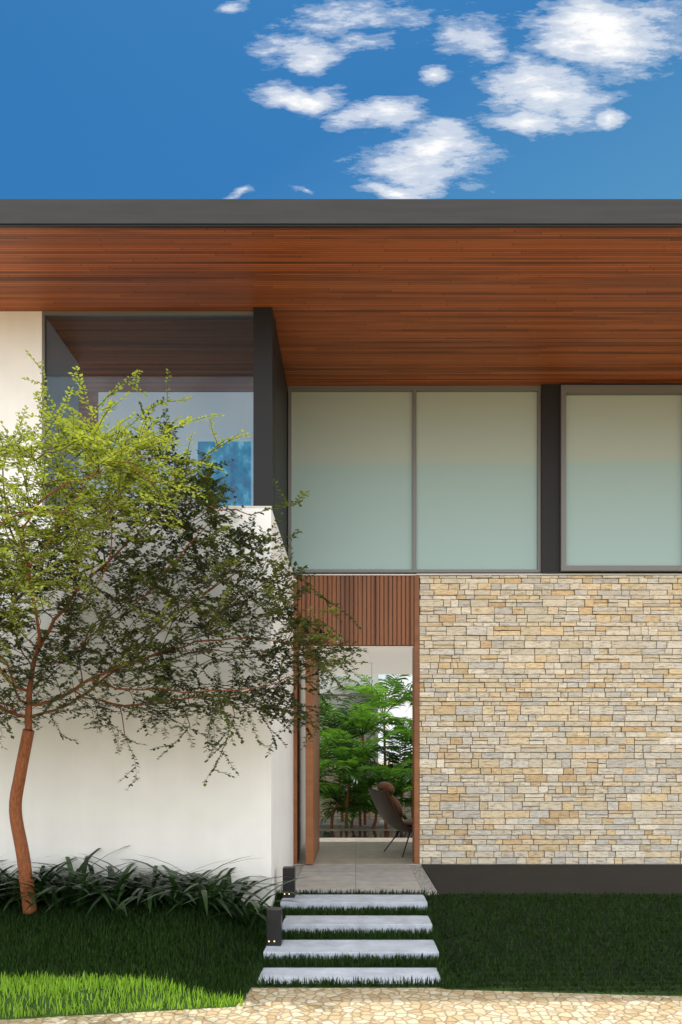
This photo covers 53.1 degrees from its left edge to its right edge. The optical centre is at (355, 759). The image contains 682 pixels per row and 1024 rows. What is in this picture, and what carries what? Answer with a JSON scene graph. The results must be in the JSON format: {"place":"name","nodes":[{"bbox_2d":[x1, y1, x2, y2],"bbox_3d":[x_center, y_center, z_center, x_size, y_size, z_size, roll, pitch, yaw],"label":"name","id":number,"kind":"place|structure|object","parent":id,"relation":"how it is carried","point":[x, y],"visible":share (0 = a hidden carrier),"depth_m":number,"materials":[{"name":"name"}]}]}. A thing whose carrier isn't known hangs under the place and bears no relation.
{"place":"outdoors","nodes":[
{"label":"outdoors","id":0,"kind":"place"},
{"bbox_2d":[106,465,236,505],"bbox_3d":[-1.849,-2.668,6.981,1.406,0.554,0.832,0,0,0],"label":"terrace shrub","id":1,"kind":"object","parent":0,"point":[189,497],"depth_m":6.96,"materials":[{"name":"green plant"}]},
{"bbox_2d":[0,761,681,1023],"bbox_3d":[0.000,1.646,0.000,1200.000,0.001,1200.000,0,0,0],"label":"ground","id":2,"kind":"structure","parent":0,"point":[351,1006],"depth_m":4.48,"materials":[{"name":"stone"}]},
{"bbox_2d":[0,199,681,908],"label":"wall","id":3,"kind":"structure","parent":2,"relation":"on","point":[166,807],"depth_m":6.62,"materials":[{"name":"white paint"}]},
{"bbox_2d":[0,228,681,426],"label":"soffit","id":4,"kind":"structure","parent":3,"relation":"attached to","point":[445,306],"depth_m":7.34,"materials":[{"name":"brown wood"}]},
{"bbox_2d":[319,694,373,695],"bbox_3d":[-0.235,-1.244,10.615,1.030,0.520,0.030,0,0,0],"label":"pendant","id":5,"kind":"object","parent":3,"relation":"hanging from","point":[349,694],"visible":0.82,"depth_m":10.60,"materials":[{"name":"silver metal"}]},
{"bbox_2d":[293,575,418,863],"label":"wood door","id":6,"kind":"structure","parent":3,"relation":"attached to","point":[383,610],"depth_m":8.99,"materials":[{"name":"brown wood"}]},
{"bbox_2d":[42,311,681,573],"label":"windows","id":7,"kind":"structure","parent":3,"relation":"attached to","point":[550,478],"depth_m":9.03,"materials":[{"name":"glass"}]},
{"bbox_2d":[384,831,409,857],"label":"chair legs","id":8,"kind":"object","parent":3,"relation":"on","point":[394,838],"visible":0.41,"depth_m":10.10,"materials":[{"name":"brown metal"}]},
{"bbox_2d":[368,788,411,832],"bbox_3d":[0.760,0.749,9.969,0.977,0.662,0.722,0,0,-21],"label":"lounge chair","id":9,"kind":"object","parent":8,"relation":"on","point":[385,807],"visible":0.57,"depth_m":9.72,"materials":[{"name":"grey"}]},
{"bbox_2d":[378,782,411,827],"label":"chair cushions","id":10,"kind":"object","parent":9,"relation":"on","point":[388,786],"visible":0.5,"depth_m":9.69,"materials":[{"name":"brown leather"}]},
{"bbox_2d":[0,888,681,1019],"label":"lawn","id":11,"kind":"structure","parent":0,"point":[185,1007],"depth_m":5.29,"materials":[{"name":"plant"}]},
{"bbox_2d":[0,845,310,929],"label":"agapanthus","id":12,"kind":"object","parent":11,"relation":"on","point":[75,890],"visible":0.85,"depth_m":6.10,"materials":[{"name":"green plant"}]},
{"bbox_2d":[0,350,368,913],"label":"tree","id":13,"kind":"object","parent":11,"relation":"on","point":[150,572],"depth_m":5.55,"materials":[{"name":"green plant"}]},
{"bbox_2d":[0,0,681,760],"label":"sky","id":14,"kind":"structure","parent":0,"point":[100,99],"materials":[{"name":"blue"}]},
{"bbox_2d":[258,818,681,983],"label":"steps","id":15,"kind":"structure","parent":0,"point":[441,879],"depth_m":7.30,"materials":[{"name":"concrete"}]},
{"bbox_2d":[267,866,295,945],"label":"bollards","id":16,"kind":"object","parent":15,"relation":"on","point":[274,929],"visible":1,"depth_m":5.71,"materials":[{"name":"black metal"}]},
{"bbox_2d":[319,674,411,828],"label":"trees","id":17,"kind":"object","parent":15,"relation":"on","point":[364,801],"visible":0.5,"depth_m":14.22,"materials":[{"name":"green plant"}]},
{"bbox_2d":[304,574,681,863],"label":"stone wall","id":18,"kind":"structure","parent":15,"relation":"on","point":[550,718],"depth_m":8.99,"materials":[{"name":"beige stone"}]}
]}

